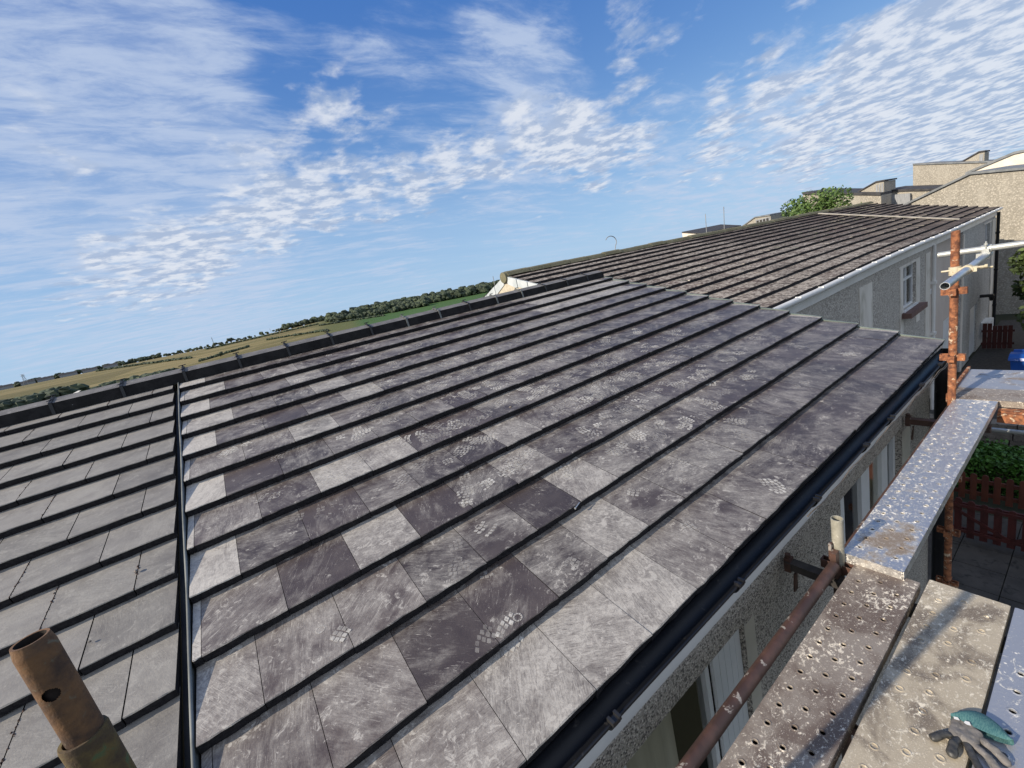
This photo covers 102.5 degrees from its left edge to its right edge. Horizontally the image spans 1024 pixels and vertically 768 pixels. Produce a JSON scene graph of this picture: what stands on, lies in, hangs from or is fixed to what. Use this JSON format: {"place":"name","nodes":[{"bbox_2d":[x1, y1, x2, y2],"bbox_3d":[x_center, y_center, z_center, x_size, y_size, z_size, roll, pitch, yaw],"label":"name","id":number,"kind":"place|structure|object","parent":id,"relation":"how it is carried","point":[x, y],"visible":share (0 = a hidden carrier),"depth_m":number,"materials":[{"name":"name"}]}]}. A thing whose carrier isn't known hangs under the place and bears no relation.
{"place":"outdoors","nodes":[
{"label":"outdoors","id":0,"kind":"place"},
{"bbox_2d":[0,247,1023,767],"bbox_3d":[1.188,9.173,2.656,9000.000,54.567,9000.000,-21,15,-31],"label":"ground","id":1,"kind":"structure","parent":0,"point":[94,379],"depth_m":499.05,"materials":[{"name":"green plant"}]},
{"bbox_2d":[0,384,13,389],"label":"distant house","id":2,"kind":"structure","parent":1,"relation":"on","point":[4,387],"depth_m":569.92,"materials":[{"name":"concrete"}]},
{"bbox_2d":[19,379,35,385],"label":"distant house","id":3,"kind":"structure","parent":1,"relation":"on","point":[32,381],"depth_m":584.45,"materials":[{"name":"concrete"}]},
{"bbox_2d":[36,375,53,381],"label":"distant house","id":4,"kind":"structure","parent":1,"relation":"on","point":[47,378],"depth_m":597.16,"materials":[{"name":"concrete"}]},
{"bbox_2d":[58,371,77,377],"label":"distant house","id":5,"kind":"structure","parent":1,"relation":"on","point":[67,374],"depth_m":613.27,"materials":[{"name":"concrete"}]},
{"bbox_2d":[9,628,136,767],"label":"scaffold standard","id":6,"kind":"object","parent":1,"relation":"on","point":[84,730],"visible":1,"depth_m":0.51,"materials":[{"name":"brown paint"}]},
{"bbox_2d":[81,367,96,372],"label":"distant house","id":7,"kind":"structure","parent":1,"relation":"on","point":[88,370],"depth_m":629.02,"materials":[{"name":"concrete"}]},
{"bbox_2d":[0,368,185,767],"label":"house","id":8,"kind":"structure","parent":1,"relation":"on","point":[89,522],"depth_m":2.04,"materials":[{"name":"tile"}]},
{"bbox_2d":[102,362,117,367],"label":"distant house","id":9,"kind":"structure","parent":1,"relation":"on","point":[111,365],"depth_m":645.91,"materials":[{"name":"concrete"}]},
{"bbox_2d":[95,314,384,371],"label":"field hedgerows","id":10,"kind":"object","parent":1,"relation":"on","point":[215,355],"visible":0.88,"depth_m":549.98,"materials":[{"name":"green plant"}]},
{"bbox_2d":[0,280,499,410],"bbox_3d":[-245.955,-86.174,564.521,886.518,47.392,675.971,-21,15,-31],"label":"distant woodland","id":11,"kind":"object","parent":1,"relation":"on","point":[394,305],"visible":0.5,"depth_m":674.67,"materials":[{"name":"green plant"}]},
{"bbox_2d":[175,271,947,767],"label":"house","id":12,"kind":"structure","parent":1,"relation":"on","point":[397,549],"depth_m":2.24,"materials":[{"name":"tile"}]},
{"bbox_2d":[623,666,720,767],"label":"window","id":13,"kind":"structure","parent":12,"relation":"in","point":[680,728],"depth_m":2.02,"materials":[{"name":"white plastic"}]},
{"bbox_2d":[840,436,894,576],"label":"window","id":14,"kind":"structure","parent":12,"relation":"in","point":[858,501],"depth_m":3.35,"materials":[{"name":"white plastic"}]},
{"bbox_2d":[807,362,947,516],"bbox_3d":[2.770,0.211,2.918,3.170,0.053,0.009,-21,15,-31],"label":"cable","id":15,"kind":"object","parent":12,"relation":"attached to","point":[908,407],"visible":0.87,"depth_m":2.77,"materials":[{"name":"black plastic"}]},
{"bbox_2d":[682,224,742,284],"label":"house","id":16,"kind":"structure","parent":1,"relation":"on","point":[703,230],"depth_m":52.06,"materials":[{"name":"concrete"}]},
{"bbox_2d":[484,212,971,409],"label":"terraced house","id":17,"kind":"structure","parent":1,"relation":"on","point":[886,286],"depth_m":9.97,"materials":[{"name":"tile"}]},
{"bbox_2d":[867,261,912,308],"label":"window","id":18,"kind":"structure","parent":17,"relation":"in","point":[910,276],"depth_m":11.02,"materials":[{"name":"white plastic"}]},
{"bbox_2d":[943,317,948,347],"bbox_3d":[15.120,-1.196,14.417,1.000,2.250,0.090,-21,15,-31],"label":"door","id":19,"kind":"structure","parent":17,"relation":"in","point":[946,322],"depth_m":14.35,"materials":[{"name":"white plastic"}]},
{"bbox_2d":[744,211,789,259],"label":"house","id":20,"kind":"structure","parent":1,"relation":"on","point":[762,218],"depth_m":48.51,"materials":[{"name":"white paint"}]},
{"bbox_2d":[756,217,769,222],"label":"window","id":21,"kind":"structure","parent":20,"relation":"in","point":[767,218],"depth_m":48.16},
{"bbox_2d":[779,185,871,249],"bbox_3d":[23.221,-10.049,30.965,5.412,9.037,5.571,-10,13,12],"label":"broadleaf tree","id":22,"kind":"object","parent":1,"relation":"on","point":[823,201],"visible":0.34,"depth_m":29.84,"materials":[{"name":"green plant"}]},
{"bbox_2d":[820,515,858,759],"bbox_3d":[2.123,3.030,2.565,0.124,4.990,0.124,-10,13,12],"label":"scaffold standard","id":23,"kind":"object","parent":1,"relation":"on","point":[837,529],"visible":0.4,"depth_m":2.03,"materials":[{"name":"brown paint"}]},
{"bbox_2d":[675,542,839,767],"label":"scaffold ledger","id":24,"kind":"object","parent":23,"relation":"attached to","point":[704,743],"visible":1,"depth_m":1.59,"materials":[{"name":"brown paint"}]},
{"bbox_2d":[783,552,1006,653],"bbox_3d":[1.856,1.058,1.723,0.052,0.220,1.271,-21,15,-31],"label":"scaffold transom","id":25,"kind":"object","parent":23,"relation":"attached to","point":[791,564],"visible":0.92,"depth_m":2.15,"materials":[{"name":"brown paint"}]},
{"bbox_2d":[717,564,919,767],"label":"scaffold board","id":26,"kind":"object","parent":25,"relation":"on","point":[808,711],"visible":0.99,"depth_m":1.55,"materials":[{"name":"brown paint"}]},
{"bbox_2d":[839,580,1010,767],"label":"scaffold board","id":27,"kind":"object","parent":25,"relation":"on","point":[941,667],"visible":1,"depth_m":1.46,"materials":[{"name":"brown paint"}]},
{"bbox_2d":[928,710,1013,767],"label":"work glove","id":28,"kind":"object","parent":27,"relation":"on","point":[970,730],"visible":1,"depth_m":1.28,"materials":[{"name":"fabric"}]},
{"bbox_2d":[972,608,1023,767],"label":"scaffold board","id":29,"kind":"object","parent":25,"relation":"on","point":[1005,710],"visible":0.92,"depth_m":1.37,"materials":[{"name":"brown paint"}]},
{"bbox_2d":[844,405,948,546],"bbox_3d":[2.585,0.538,2.683,2.270,0.048,0.047,-21,15,-31],"label":"scaffold ledger","id":30,"kind":"object","parent":23,"relation":"attached to","point":[880,497],"visible":0.21,"depth_m":2.53,"materials":[{"name":"brown paint"}]},
{"bbox_2d":[802,178,896,245],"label":"house","id":31,"kind":"structure","parent":1,"relation":"on","point":[879,192],"depth_m":33.37,"materials":[{"name":"paint"}]},
{"bbox_2d":[891,185,941,203],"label":"house","id":32,"kind":"structure","parent":1,"relation":"on","point":[903,194],"depth_m":33.31,"materials":[{"name":"concrete"}]},
{"bbox_2d":[860,164,1023,314],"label":"house","id":33,"kind":"structure","parent":1,"relation":"on","point":[1003,187],"depth_m":19.40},
{"bbox_2d":[936,230,967,588],"bbox_3d":[3.896,1.782,3.680,0.160,6.100,0.160,-21,15,-31],"label":"scaffold standard","id":34,"kind":"object","parent":1,"relation":"on","point":[952,356],"visible":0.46,"depth_m":3.21,"materials":[{"name":"orange metal"}]},
{"bbox_2d":[905,413,991,439],"bbox_3d":[3.377,0.361,3.200,0.052,0.220,0.461,-21,15,-31],"label":"scaffold transom","id":35,"kind":"object","parent":34,"relation":"attached to","point":[910,420],"visible":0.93,"depth_m":3.30,"materials":[{"name":"brown paint"}]},
{"bbox_2d":[941,264,992,275],"bbox_3d":[3.317,-0.836,3.002,0.074,0.066,0.250,-21,15,-31],"label":"scaffold coupler","id":36,"kind":"object","parent":34,"relation":"attached to","point":[951,271],"visible":0.84,"depth_m":2.99,"materials":[{"name":"beige metal"}]},
{"bbox_2d":[939,251,992,289],"bbox_3d":[3.388,-0.862,3.043,1.520,0.048,0.048,-21,15,-32],"label":"guard rail","id":37,"kind":"object","parent":36,"relation":"attached to","point":[955,278],"visible":0.78,"depth_m":2.84,"materials":[{"name":"metal"}]},
{"bbox_2d":[976,241,992,258],"bbox_3d":[3.879,-1.097,3.379,0.107,0.148,0.087,-21,15,-31],"label":"scaffold coupler","id":38,"kind":"object","parent":37,"relation":"attached to","point":[986,247],"visible":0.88,"depth_m":3.35,"materials":[{"name":"silver metal"}]},
{"bbox_2d":[937,240,1023,257],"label":"guard rail","id":39,"kind":"object","parent":38,"relation":"attached to","point":[1008,245],"visible":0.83,"depth_m":3.34,"materials":[{"name":"silver metal"}]},
{"bbox_2d":[913,150,994,185],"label":"house","id":40,"kind":"structure","parent":1,"relation":"on","point":[937,173],"depth_m":36.03,"materials":[{"name":"paint"}]},
{"bbox_2d":[954,472,1023,509],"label":"picket fence","id":41,"kind":"object","parent":1,"relation":"on","point":[995,496],"visible":0.59,"depth_m":8.39,"materials":[{"name":"brown wood"}]},
{"bbox_2d":[956,436,1023,497],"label":"hedge","id":42,"kind":"object","parent":1,"relation":"on","point":[1003,462],"visible":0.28,"depth_m":8.81,"materials":[{"name":"green plant"}]},
{"bbox_2d":[957,378,1023,389],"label":"scaffold board","id":43,"kind":"object","parent":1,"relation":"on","point":[992,384],"visible":0.71,"depth_m":3.39,"materials":[{"name":"brown paint"}]},
{"bbox_2d":[946,366,969,401],"bbox_3d":[3.857,-0.007,3.549,0.805,0.065,0.018,-21,15,-31],"label":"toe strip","id":44,"kind":"object","parent":43,"relation":"attached to","point":[963,375],"visible":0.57,"depth_m":3.60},
{"bbox_2d":[964,369,1023,379],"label":"scaffold board","id":45,"kind":"object","parent":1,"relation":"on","point":[997,374],"visible":0.71,"depth_m":3.54,"materials":[{"name":"brown paint"}]},
{"bbox_2d":[965,150,1023,173],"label":"house","id":46,"kind":"structure","parent":1,"relation":"on","point":[1014,158],"depth_m":25.86,"materials":[{"name":"white paint"}]},
{"bbox_2d":[991,427,1023,435],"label":"guard rail","id":47,"kind":"object","parent":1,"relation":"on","point":[1007,431],"depth_m":3.94,"materials":[{"name":"grey metal"}]},
{"bbox_2d":[0,0,1023,384],"label":"sky","id":48,"kind":"structure","parent":0,"point":[175,175],"materials":[{"name":"blue"}]},
{"bbox_2d":[726,201,1002,371],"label":"terraced house","id":49,"kind":"structure","parent":0,"point":[974,310],"depth_m":16.12,"materials":[{"name":"tile"}]},
{"bbox_2d":[954,224,986,240],"bbox_3d":[18.492,-5.845,16.752,0.990,1.470,1.000,-21,15,-31],"label":"window","id":50,"kind":"structure","parent":49,"relation":"in","point":[986,224],"depth_m":16.54,"materials":[{"name":"white plastic"}]},
{"bbox_2d":[969,305,974,355],"bbox_3d":[17.722,-2.012,15.908,1.200,2.000,0.122,-21,15,-31],"label":"door","id":51,"kind":"structure","parent":49,"relation":"in","point":[972,311],"depth_m":16.00,"materials":[{"name":"white plastic"}]},
{"bbox_2d":[980,317,993,337],"bbox_3d":[19.529,-2.135,16.909,1.000,1.000,0.233,-21,15,-31],"label":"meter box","id":52,"kind":"object","parent":49,"relation":"attached to","point":[987,320],"visible":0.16,"depth_m":16.71,"materials":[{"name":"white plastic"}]},
{"bbox_2d":[980,294,994,300],"bbox_3d":[18.588,-3.381,16.073,0.190,0.250,0.384,-21,15,-31],"label":"wall lamp","id":53,"kind":"object","parent":49,"relation":"attached to","point":[991,297],"visible":1,"depth_m":15.99,"materials":[{"name":"black metal"}]},
{"bbox_2d":[928,509,1023,753],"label":"paving","id":54,"kind":"structure","parent":0,"point":[979,568],"depth_m":7.13,"materials":[{"name":"grey concrete"}]},
{"bbox_2d":[953,497,1023,551],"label":"picket gate","id":55,"kind":"structure","parent":54,"relation":"on","point":[997,537],"depth_m":7.47,"materials":[{"name":"red wood"}]},
{"bbox_2d":[929,319,1023,420],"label":"path","id":56,"kind":"structure","parent":0,"point":[991,358],"depth_m":15.62,"materials":[{"name":"concrete"}]},
{"bbox_2d":[981,323,1014,347],"bbox_3d":[18.888,-1.879,15.996,0.070,1.000,0.850,-21,15,-31],"label":"slatted screen","id":57,"kind":"object","parent":56,"relation":"on","point":[993,337],"visible":1,"depth_m":15.99,"materials":[{"name":"red wood"}]},
{"bbox_2d":[1007,248,1023,329],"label":"conifer","id":58,"kind":"object","parent":56,"relation":"on","point":[1018,289],"visible":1,"depth_m":14.31,"materials":[{"name":"green plant"}]},
{"bbox_2d":[1008,349,1023,369],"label":"wheelie bin","id":59,"kind":"object","parent":56,"relation":"on","point":[1016,358],"visible":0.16,"depth_m":12.58,"materials":[{"name":"blue plastic"}]},
{"bbox_2d":[929,414,1023,450],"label":"garden wall","id":60,"kind":"structure","parent":0,"point":[1013,440],"depth_m":9.83,"materials":[{"name":"stone"}]},
{"bbox_2d":[997,408,1023,424],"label":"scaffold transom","id":61,"kind":"object","parent":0,"point":[1010,416],"visible":1,"depth_m":3.04,"materials":[{"name":"orange metal"}]},
{"bbox_2d":[845,399,997,579],"bbox_3d":[2.663,0.508,2.584,2.374,0.052,0.229,-21,15,-31],"label":"scaffold board","id":62,"kind":"object","parent":61,"relation":"on","point":[890,536],"visible":1,"depth_m":2.33,"materials":[{"name":"silver metal"}]},
{"bbox_2d":[956,387,1023,408],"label":"scaffold board","id":63,"kind":"object","parent":61,"relation":"on","point":[1009,398],"visible":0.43,"depth_m":3.20,"materials":[{"name":"brown paint"}]}
]}

